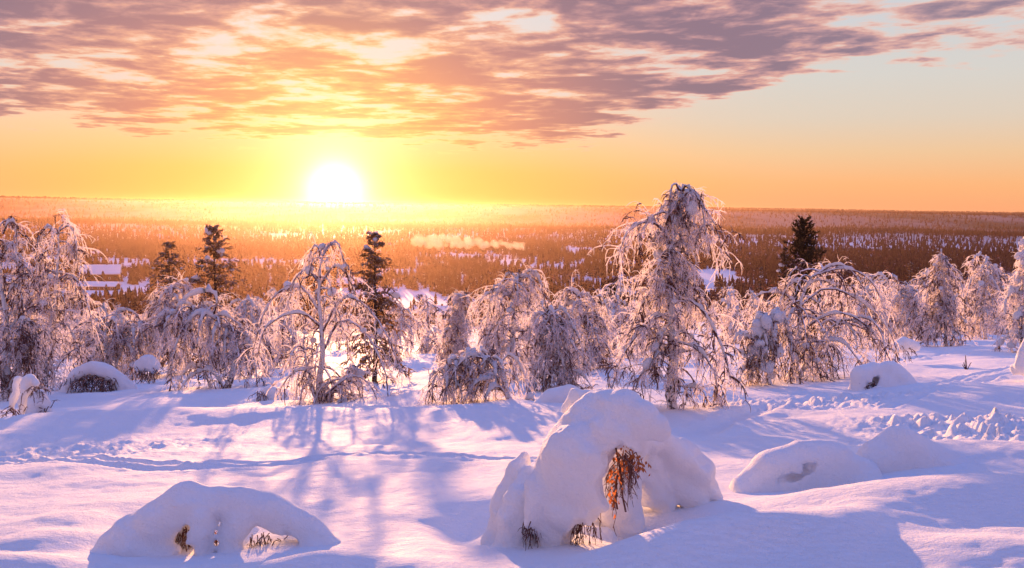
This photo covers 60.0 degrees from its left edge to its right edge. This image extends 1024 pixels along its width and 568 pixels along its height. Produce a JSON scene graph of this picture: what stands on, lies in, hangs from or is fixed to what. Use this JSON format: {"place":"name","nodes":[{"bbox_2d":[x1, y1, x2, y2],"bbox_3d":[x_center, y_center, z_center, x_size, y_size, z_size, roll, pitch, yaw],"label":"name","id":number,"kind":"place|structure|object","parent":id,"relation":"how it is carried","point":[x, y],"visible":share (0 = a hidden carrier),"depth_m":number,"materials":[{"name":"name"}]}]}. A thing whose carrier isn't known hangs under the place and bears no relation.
{"place":"outdoors","nodes":[
{"label":"outdoors","id":0,"kind":"place"},
{"bbox_2d":[0,198,1023,567],"bbox_3d":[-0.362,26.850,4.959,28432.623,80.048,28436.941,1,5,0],"label":"snow ground","id":1,"kind":"structure","parent":0,"point":[394,476],"depth_m":13.73,"materials":[{"name":"white snow"}]},
{"bbox_2d":[2,262,31,273],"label":"chalet","id":2,"kind":"object","parent":1,"relation":"on","point":[28,266],"visible":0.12,"depth_m":710.55,"materials":[{"name":"white brick"}]},
{"bbox_2d":[0,215,51,400],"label":"frosted birch","id":3,"kind":"object","parent":1,"relation":"on","point":[27,358],"visible":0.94,"depth_m":28.15,"materials":[{"name":"white plant"}]},
{"bbox_2d":[1,374,56,417],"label":"snow covered bush","id":4,"kind":"object","parent":1,"relation":"on","point":[37,401],"visible":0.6,"depth_m":20.69,"materials":[{"name":"white snow"}]},
{"bbox_2d":[29,313,64,355],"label":"frosted birch","id":5,"kind":"object","parent":1,"relation":"on","point":[43,335],"visible":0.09,"depth_m":80.03,"materials":[{"name":"white plant"}]},
{"bbox_2d":[0,209,107,391],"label":"frosted birch","id":6,"kind":"object","parent":1,"relation":"on","point":[45,305],"visible":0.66,"depth_m":33.12,"materials":[{"name":"white plant"}]},
{"bbox_2d":[55,308,87,353],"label":"frosted birch","id":7,"kind":"object","parent":1,"relation":"on","point":[66,329],"visible":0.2,"depth_m":86.41,"materials":[{"name":"white plant"}]},
{"bbox_2d":[59,311,87,358],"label":"frosted birch","id":8,"kind":"object","parent":1,"relation":"on","point":[74,316],"visible":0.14,"depth_m":72.82,"materials":[{"name":"white plant"}]},
{"bbox_2d":[52,310,99,365],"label":"frosted birch","id":9,"kind":"object","parent":1,"relation":"on","point":[75,321],"visible":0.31,"depth_m":56.33,"materials":[{"name":"white plant"}]},
{"bbox_2d":[58,361,136,393],"bbox_3d":[-14.836,3.477,31.881,2.937,1.531,2.338,1,5,0],"label":"snow covered bush","id":10,"kind":"object","parent":1,"relation":"on","point":[111,375],"visible":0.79,"depth_m":31.40,"materials":[{"name":"white snow"}]},
{"bbox_2d":[73,280,121,289],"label":"chalet","id":11,"kind":"object","parent":1,"relation":"on","point":[98,285],"visible":0.88,"depth_m":593.15,"materials":[{"name":"white brick"}]},
{"bbox_2d":[80,302,117,360],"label":"frosted birch","id":12,"kind":"object","parent":1,"relation":"on","point":[98,309],"visible":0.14,"depth_m":68.36,"materials":[{"name":"white plant"}]},
{"bbox_2d":[79,263,121,281],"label":"chalet","id":13,"kind":"object","parent":1,"relation":"on","point":[111,271],"visible":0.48,"depth_m":655.48,"materials":[{"name":"white brick"}]},
{"bbox_2d":[63,298,168,379],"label":"frosted birch","id":14,"kind":"object","parent":1,"relation":"on","point":[117,337],"visible":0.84,"depth_m":40.17,"materials":[{"name":"white plant"}]},
{"bbox_2d":[108,311,137,351],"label":"frosted birch","id":15,"kind":"object","parent":1,"relation":"on","point":[123,319],"visible":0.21,"depth_m":86.46,"materials":[{"name":"white plant"}]},
{"bbox_2d":[117,363,144,374],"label":"snow covered bush","id":16,"kind":"object","parent":1,"relation":"on","point":[125,368],"visible":0.26,"depth_m":42.61,"materials":[{"name":"white snow"}]},
{"bbox_2d":[121,262,142,267],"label":"chalet","id":17,"kind":"object","parent":1,"relation":"on","point":[126,264],"visible":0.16,"depth_m":758.78,"materials":[{"name":"white brick"}]},
{"bbox_2d":[122,307,161,362],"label":"frosted birch","id":18,"kind":"object","parent":1,"relation":"on","point":[142,348],"visible":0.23,"depth_m":52.43,"materials":[{"name":"white plant"}]},
{"bbox_2d":[124,354,167,383],"bbox_3d":[-14.211,3.492,34.355,1.693,1.504,1.433,0,5,-13],"label":"snow covered bush","id":19,"kind":"object","parent":1,"relation":"on","point":[143,364],"visible":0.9,"depth_m":34.21,"materials":[{"name":"white snow"}]},
{"bbox_2d":[131,274,208,376],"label":"frosted birch","id":20,"kind":"object","parent":1,"relation":"on","point":[162,347],"visible":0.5,"depth_m":41.08,"materials":[{"name":"white plant"}]},
{"bbox_2d":[149,296,194,357],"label":"frosted birch","id":21,"kind":"object","parent":1,"relation":"on","point":[174,342],"visible":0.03,"depth_m":67.03,"materials":[{"name":"white plant"}]},
{"bbox_2d":[136,241,208,366],"bbox_3d":[-20.106,1.643,52.331,4.405,8.359,3.740,1,5,0],"label":"spruce tree","id":22,"kind":"object","parent":1,"relation":"on","point":[168,270],"visible":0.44,"depth_m":52.06,"materials":[{"name":"green plant"}]},
{"bbox_2d":[134,284,274,390],"bbox_3d":[-10.608,2.262,30.265,4.695,4.561,3.305,1,5,0],"label":"frosted birch","id":23,"kind":"object","parent":1,"relation":"on","point":[201,312],"visible":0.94,"depth_m":30.06,"materials":[{"name":"white plant"}]},
{"bbox_2d":[90,480,340,556],"bbox_3d":[-2.763,2.275,8.552,2.591,0.885,1.073,1,5,0],"label":"snow covered bush","id":24,"kind":"object","parent":1,"relation":"on","point":[175,519],"visible":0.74,"depth_m":8.20,"materials":[{"name":"white snow"}]},
{"bbox_2d":[178,224,258,372],"bbox_3d":[-14.786,1.011,44.231,3.822,8.041,4.254,1,5,0],"label":"spruce tree","id":25,"kind":"object","parent":1,"relation":"on","point":[218,251],"visible":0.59,"depth_m":43.94,"materials":[{"name":"green plant"}]},
{"bbox_2d":[210,295,283,378],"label":"frosted birch","id":26,"kind":"object","parent":1,"relation":"on","point":[245,313],"visible":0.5,"depth_m":36.23,"materials":[{"name":"white plant"}]},
{"bbox_2d":[238,296,279,353],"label":"frosted birch","id":27,"kind":"object","parent":1,"relation":"on","point":[260,301],"visible":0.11,"depth_m":70.47,"materials":[{"name":"white plant"}]},
{"bbox_2d":[248,309,269,356],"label":"frosted birch","id":28,"kind":"object","parent":1,"relation":"on","point":[257,329],"visible":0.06,"depth_m":62.71,"materials":[{"name":"white plant"}]},
{"bbox_2d":[254,301,288,359],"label":"frosted birch","id":29,"kind":"object","parent":1,"relation":"on","point":[273,334],"visible":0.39,"depth_m":60.56,"materials":[{"name":"white plant"}]},
{"bbox_2d":[247,386,303,401],"bbox_3d":[-6.836,3.325,25.507,1.670,0.725,0.920,1,5,0],"label":"snow covered bush","id":30,"kind":"object","parent":1,"relation":"on","point":[266,395],"visible":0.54,"depth_m":25.47,"materials":[{"name":"white snow"}]},
{"bbox_2d":[269,308,291,342],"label":"frosted birch","id":31,"kind":"object","parent":1,"relation":"on","point":[276,324],"visible":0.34,"depth_m":112.98,"materials":[{"name":"white plant"}]},
{"bbox_2d":[264,287,318,367],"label":"frosted birch","id":32,"kind":"object","parent":1,"relation":"on","point":[291,343],"visible":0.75,"depth_m":44.36,"materials":[{"name":"white plant"}]},
{"bbox_2d":[299,317,314,337],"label":"frosted birch","id":33,"kind":"object","parent":1,"relation":"on","point":[308,322],"visible":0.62,"depth_m":165.75,"materials":[{"name":"white plant"}]},
{"bbox_2d":[237,238,406,405],"bbox_3d":[-4.947,1.572,23.207,4.794,5.896,2.770,1,5,0],"label":"frosted birch","id":34,"kind":"object","parent":1,"relation":"on","point":[319,394],"visible":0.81,"depth_m":23.06,"materials":[{"name":"white plant"}]},
{"bbox_2d":[324,317,335,339],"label":"frosted birch","id":35,"kind":"object","parent":1,"relation":"on","point":[328,327],"visible":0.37,"depth_m":138.93,"materials":[{"name":"white plant"}]},
{"bbox_2d":[322,306,358,350],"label":"frosted birch","id":36,"kind":"object","parent":1,"relation":"on","point":[338,340],"visible":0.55,"depth_m":76.50,"materials":[{"name":"white plant"}]},
{"bbox_2d":[330,316,351,339],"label":"frosted birch","id":37,"kind":"object","parent":1,"relation":"on","point":[345,328],"visible":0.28,"depth_m":136.51,"materials":[{"name":"white plant"}]},
{"bbox_2d":[341,312,357,336],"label":"frosted birch","id":38,"kind":"object","parent":1,"relation":"on","point":[352,319],"visible":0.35,"depth_m":164.15,"materials":[{"name":"white plant"}]},
{"bbox_2d":[356,317,372,334],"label":"frosted birch","id":39,"kind":"object","parent":1,"relation":"on","point":[363,321],"visible":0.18,"depth_m":166.68,"materials":[{"name":"white plant"}]},
{"bbox_2d":[336,231,416,382],"bbox_3d":[-4.890,1.068,31.345,2.908,5.918,2.914,1,5,0],"label":"spruce tree","id":40,"kind":"object","parent":1,"relation":"on","point":[380,302],"visible":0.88,"depth_m":31.04,"materials":[{"name":"green plant"}]},
{"bbox_2d":[381,312,396,341],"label":"frosted birch","id":41,"kind":"object","parent":1,"relation":"on","point":[390,332],"visible":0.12,"depth_m":108.34,"materials":[{"name":"white plant"}]},
{"bbox_2d":[382,269,408,276],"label":"chalet","id":42,"kind":"object","parent":1,"relation":"on","point":[397,271],"visible":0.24,"depth_m":737.91,"materials":[{"name":"white brick"}]},
{"bbox_2d":[379,297,429,357],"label":"frosted birch","id":43,"kind":"object","parent":1,"relation":"on","point":[401,320],"visible":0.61,"depth_m":52.00,"materials":[{"name":"white plant"}]},
{"bbox_2d":[410,294,431,336],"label":"spruce tree","id":44,"kind":"object","parent":1,"relation":"on","point":[419,298],"visible":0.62,"depth_m":140.66,"materials":[{"name":"white plant"}]},
{"bbox_2d":[408,295,450,353],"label":"frosted birch","id":45,"kind":"object","parent":1,"relation":"on","point":[429,348],"visible":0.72,"depth_m":60.59,"materials":[{"name":"white plant"}]},
{"bbox_2d":[436,314,444,333],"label":"frosted birch","id":46,"kind":"object","parent":1,"relation":"on","point":[440,317],"visible":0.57,"depth_m":168.78,"materials":[{"name":"white plant"}]},
{"bbox_2d":[441,312,455,334],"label":"frosted birch","id":47,"kind":"object","parent":1,"relation":"on","point":[448,322],"visible":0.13,"depth_m":152.23,"materials":[{"name":"white plant"}]},
{"bbox_2d":[432,290,478,370],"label":"frosted birch","id":48,"kind":"object","parent":1,"relation":"on","point":[460,341],"visible":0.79,"depth_m":36.13,"materials":[{"name":"white plant"}]},
{"bbox_2d":[417,344,539,405],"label":"frosted birch","id":49,"kind":"object","parent":1,"relation":"on","point":[462,362],"visible":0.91,"depth_m":21.00,"materials":[{"name":"white plant"}]},
{"bbox_2d":[475,306,481,330],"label":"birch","id":50,"kind":"object","parent":1,"relation":"on","point":[479,310],"visible":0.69,"depth_m":206.78,"materials":[{"name":"white plant"}]},
{"bbox_2d":[474,293,525,360],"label":"frosted birch","id":51,"kind":"object","parent":1,"relation":"on","point":[486,330],"visible":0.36,"depth_m":46.22,"materials":[{"name":"white plant"}]},
{"bbox_2d":[464,267,555,381],"bbox_3d":[0.042,1.594,30.140,2.983,5.133,2.919,-4,7,-44],"label":"frosted birch","id":52,"kind":"object","parent":1,"relation":"on","point":[510,346],"visible":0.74,"depth_m":30.08,"materials":[{"name":"white plant"}]},
{"bbox_2d":[0,195,1023,329],"bbox_3d":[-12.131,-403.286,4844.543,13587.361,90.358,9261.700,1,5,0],"label":"forest","id":53,"kind":"object","parent":1,"relation":"on","point":[894,259],"visible":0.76,"depth_m":1057.78,"materials":[{"name":"brown plant"}]},
{"bbox_2d":[518,303,540,338],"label":"frosted birch","id":54,"kind":"object","parent":1,"relation":"on","point":[527,323],"visible":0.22,"depth_m":98.53,"materials":[{"name":"white plant"}]},
{"bbox_2d":[531,291,565,348],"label":"frosted birch","id":55,"kind":"object","parent":1,"relation":"on","point":[537,302],"visible":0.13,"depth_m":63.21,"materials":[{"name":"white plant"}]},
{"bbox_2d":[510,300,599,391],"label":"frosted birch","id":56,"kind":"object","parent":1,"relation":"on","point":[547,352],"visible":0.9,"depth_m":24.14,"materials":[{"name":"white plant"}]},
{"bbox_2d":[534,384,579,402],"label":"snow covered bush","id":57,"kind":"object","parent":1,"relation":"on","point":[559,394],"visible":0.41,"depth_m":20.31,"materials":[{"name":"white snow"}]},
{"bbox_2d":[552,299,577,318],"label":"frosted birch","id":58,"kind":"object","parent":1,"relation":"on","point":[559,304],"visible":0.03,"depth_m":128.42,"materials":[{"name":"white plant"}]},
{"bbox_2d":[564,304,582,337],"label":"frosted birch","id":59,"kind":"object","parent":1,"relation":"on","point":[576,322],"visible":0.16,"depth_m":95.87,"materials":[{"name":"white plant"}]},
{"bbox_2d":[550,276,619,369],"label":"frosted birch","id":60,"kind":"object","parent":1,"relation":"on","point":[588,321],"visible":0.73,"depth_m":34.12,"materials":[{"name":"white plant"}]},
{"bbox_2d":[580,302,608,340],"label":"frosted birch","id":61,"kind":"object","parent":1,"relation":"on","point":[602,324],"visible":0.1,"depth_m":74.70,"materials":[{"name":"white plant"}]},
{"bbox_2d":[480,388,722,550],"bbox_3d":[0.999,1.769,8.495,2.568,1.812,2.021,1,5,0],"label":"snow covered bush","id":62,"kind":"object","parent":1,"relation":"on","point":[612,462],"visible":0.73,"depth_m":7.85,"materials":[{"name":"white snow"}]},
{"bbox_2d":[589,278,644,337],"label":"birch","id":63,"kind":"object","parent":1,"relation":"on","point":[614,288],"visible":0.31,"depth_m":60.12,"materials":[{"name":"white plant"}]},
{"bbox_2d":[589,273,645,357],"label":"frosted birch","id":64,"kind":"object","parent":1,"relation":"on","point":[614,308],"visible":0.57,"depth_m":44.22,"materials":[{"name":"white plant"}]},
{"bbox_2d":[603,301,632,341],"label":"frosted birch","id":65,"kind":"object","parent":1,"relation":"on","point":[622,320],"visible":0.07,"depth_m":73.84,"materials":[{"name":"white plant"}]},
{"bbox_2d":[627,300,637,331],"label":"frosted birch","id":66,"kind":"object","parent":1,"relation":"on","point":[634,305],"visible":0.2,"depth_m":119.82,"materials":[{"name":"white plant"}]},
{"bbox_2d":[637,307,653,330],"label":"frosted birch","id":67,"kind":"object","parent":1,"relation":"on","point":[646,310],"visible":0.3,"depth_m":125.06,"materials":[{"name":"white plant"}]},
{"bbox_2d":[591,181,750,412],"bbox_3d":[3.154,0.450,18.051,3.368,5.119,2.210,1,5,0],"label":"frosted birch","id":68,"kind":"object","parent":1,"relation":"on","point":[670,330],"visible":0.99,"depth_m":17.82,"materials":[{"name":"white plant"}]},
{"bbox_2d":[660,304,696,328],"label":"frosted birch","id":69,"kind":"object","parent":1,"relation":"on","point":[675,316],"visible":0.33,"depth_m":96.61,"materials":[{"name":"white plant"}]},
{"bbox_2d":[681,302,698,329],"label":"frosted birch","id":70,"kind":"object","parent":1,"relation":"on","point":[685,325],"visible":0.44,"depth_m":124.65,"materials":[{"name":"white plant"}]},
{"bbox_2d":[704,302,720,325],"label":"frosted birch","id":71,"kind":"object","parent":1,"relation":"on","point":[712,310],"visible":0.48,"depth_m":168.03,"materials":[{"name":"white plant"}]},
{"bbox_2d":[710,278,723,328],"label":"spruce tree","id":72,"kind":"object","parent":1,"relation":"on","point":[718,312],"visible":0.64,"depth_m":120.53,"materials":[{"name":"white plant"}]},
{"bbox_2d":[703,283,750,343],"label":"frosted birch","id":73,"kind":"object","parent":1,"relation":"on","point":[730,323],"visible":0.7,"depth_m":58.08,"materials":[{"name":"white plant"}]},
{"bbox_2d":[720,300,736,323],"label":"frosted birch","id":74,"kind":"object","parent":1,"relation":"on","point":[732,305],"visible":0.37,"depth_m":157.09,"materials":[{"name":"white plant"}]},
{"bbox_2d":[739,306,749,327],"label":"frosted birch","id":75,"kind":"object","parent":1,"relation":"on","point":[745,310],"visible":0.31,"depth_m":118.78,"materials":[{"name":"white plant"}]},
{"bbox_2d":[742,287,766,326],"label":"frosted birch","id":76,"kind":"object","parent":1,"relation":"on","point":[752,305],"visible":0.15,"depth_m":70.21,"materials":[{"name":"white plant"}]},
{"bbox_2d":[753,267,766,315],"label":"spruce tree","id":77,"kind":"object","parent":1,"relation":"on","point":[759,288],"visible":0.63,"depth_m":110.29,"materials":[{"name":"white plant"}]},
{"bbox_2d":[722,306,803,386],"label":"frosted birch","id":78,"kind":"object","parent":1,"relation":"on","point":[761,337],"visible":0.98,"depth_m":24.10,"materials":[{"name":"white plant"}]},
{"bbox_2d":[760,298,783,339],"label":"frosted birch","id":79,"kind":"object","parent":1,"relation":"on","point":[769,303],"visible":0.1,"depth_m":62.52,"materials":[{"name":"white plant"}]},
{"bbox_2d":[770,248,796,338],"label":"spruce tree","id":80,"kind":"object","parent":1,"relation":"on","point":[784,250],"visible":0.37,"depth_m":66.13,"materials":[{"name":"white plant"}]},
{"bbox_2d":[774,214,832,335],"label":"pine tree","id":81,"kind":"object","parent":1,"relation":"on","point":[801,243],"visible":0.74,"depth_m":61.79,"materials":[{"name":"green plant"}]},
{"bbox_2d":[729,439,882,492],"bbox_3d":[3.426,2.198,10.494,1.799,0.796,0.957,1,5,0],"label":"snow covered bush","id":82,"kind":"object","parent":1,"relation":"on","point":[797,465],"visible":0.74,"depth_m":10.11,"materials":[{"name":"white snow"}]},
{"bbox_2d":[789,288,837,332],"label":"frosted birch","id":83,"kind":"object","parent":1,"relation":"on","point":[815,305],"visible":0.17,"depth_m":81.56,"materials":[{"name":"white plant"}]},
{"bbox_2d":[734,251,899,381],"bbox_3d":[8.795,1.501,25.204,4.476,4.791,3.421,-2,6,-26],"label":"frosted birch","id":84,"kind":"object","parent":1,"relation":"on","point":[805,347],"visible":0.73,"depth_m":25.05,"materials":[{"name":"white plant"}]},
{"bbox_2d":[805,277,884,345],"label":"frosted birch","id":85,"kind":"object","parent":1,"relation":"on","point":[843,301],"visible":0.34,"depth_m":50.07,"materials":[{"name":"white plant"}]},
{"bbox_2d":[840,272,903,348],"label":"frosted birch","id":86,"kind":"object","parent":1,"relation":"on","point":[865,312],"visible":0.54,"depth_m":44.02,"materials":[{"name":"white plant"}]},
{"bbox_2d":[848,361,916,390],"bbox_3d":[9.066,2.383,21.752,1.703,1.017,1.083,1,5,0],"label":"snow covered bush","id":87,"kind":"object","parent":1,"relation":"on","point":[868,375],"visible":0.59,"depth_m":21.43,"materials":[{"name":"white snow"}]},
{"bbox_2d":[876,280,907,329],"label":"frosted birch","id":88,"kind":"object","parent":1,"relation":"on","point":[891,293],"visible":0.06,"depth_m":75.97,"materials":[{"name":"white plant"}]},
{"bbox_2d":[869,273,918,336],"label":"frosted birch","id":89,"kind":"object","parent":1,"relation":"on","point":[885,282],"visible":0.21,"depth_m":66.15,"materials":[{"name":"white plant"}]},
{"bbox_2d":[878,286,915,336],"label":"frosted birch","id":90,"kind":"object","parent":1,"relation":"on","point":[895,311],"visible":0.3,"depth_m":62.03,"materials":[{"name":"white plant"}]},
{"bbox_2d":[888,336,920,362],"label":"snow covered bush","id":91,"kind":"object","parent":1,"relation":"on","point":[906,344],"visible":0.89,"depth_m":30.29,"materials":[{"name":"white snow"}]},
{"bbox_2d":[882,275,932,341],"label":"frosted birch","id":92,"kind":"object","parent":1,"relation":"on","point":[912,320],"visible":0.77,"depth_m":54.07,"materials":[{"name":"white plant"}]},
{"bbox_2d":[906,261,916,325],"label":"spruce tree","id":93,"kind":"object","parent":1,"relation":"on","point":[910,269],"visible":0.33,"depth_m":95.18,"materials":[{"name":"brown plant"}]},
{"bbox_2d":[856,426,967,473],"bbox_3d":[4.957,2.044,10.849,1.915,0.703,0.987,1,5,0],"label":"snow covered bush","id":94,"kind":"object","parent":1,"relation":"on","point":[892,449],"visible":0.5,"depth_m":10.46,"materials":[{"name":"white snow"}]},
{"bbox_2d":[913,267,920,326],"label":"spruce tree","id":95,"kind":"object","parent":1,"relation":"on","point":[917,278],"visible":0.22,"depth_m":100.23,"materials":[{"name":"brown plant"}]},
{"bbox_2d":[887,268,958,335],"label":"frosted birch","id":96,"kind":"object","parent":1,"relation":"on","point":[926,273],"visible":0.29,"depth_m":63.19,"materials":[{"name":"white plant"}]},
{"bbox_2d":[911,249,975,346],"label":"frosted birch","id":97,"kind":"object","parent":1,"relation":"on","point":[934,300],"visible":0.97,"depth_m":43.12,"materials":[{"name":"white plant"}]},
{"bbox_2d":[922,277,989,334],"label":"frosted birch","id":98,"kind":"object","parent":1,"relation":"on","point":[973,321],"visible":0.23,"depth_m":62.16,"materials":[{"name":"white plant"}]},
{"bbox_2d":[962,355,971,369],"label":"sapling","id":99,"kind":"object","parent":1,"relation":"on","point":[965,366],"visible":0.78,"depth_m":27.31,"materials":[{"name":"brown plant"}]},
{"bbox_2d":[949,251,1012,339],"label":"frosted birch","id":100,"kind":"object","parent":1,"relation":"on","point":[983,277],"visible":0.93,"depth_m":52.02,"materials":[{"name":"white plant"}]},
{"bbox_2d":[952,274,1009,330],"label":"frosted birch","id":101,"kind":"object","parent":1,"relation":"on","point":[979,295],"visible":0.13,"depth_m":70.43,"materials":[{"name":"white plant"}]},
{"bbox_2d":[970,271,1021,334],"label":"frosted birch","id":102,"kind":"object","parent":1,"relation":"on","point":[1006,325],"visible":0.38,"depth_m":62.40,"materials":[{"name":"white plant"}]},
{"bbox_2d":[985,279,1022,334],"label":"frosted birch","id":103,"kind":"object","parent":1,"relation":"on","point":[1013,303],"visible":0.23,"depth_m":62.35,"materials":[{"name":"white plant"}]},
{"bbox_2d":[993,236,1023,352],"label":"frosted birch","id":104,"kind":"object","parent":1,"relation":"on","point":[1017,314],"visible":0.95,"depth_m":36.12,"materials":[{"name":"white plant"}]},
{"bbox_2d":[1010,339,1023,375],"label":"snow covered bush","id":105,"kind":"object","parent":1,"relation":"on","point":[1017,367],"visible":0.94,"depth_m":22.17,"materials":[{"name":"white snow"}]},
{"bbox_2d":[0,0,1023,211],"label":"sky","id":106,"kind":"structure","parent":0,"point":[918,105],"materials":[{"name":"orange"}]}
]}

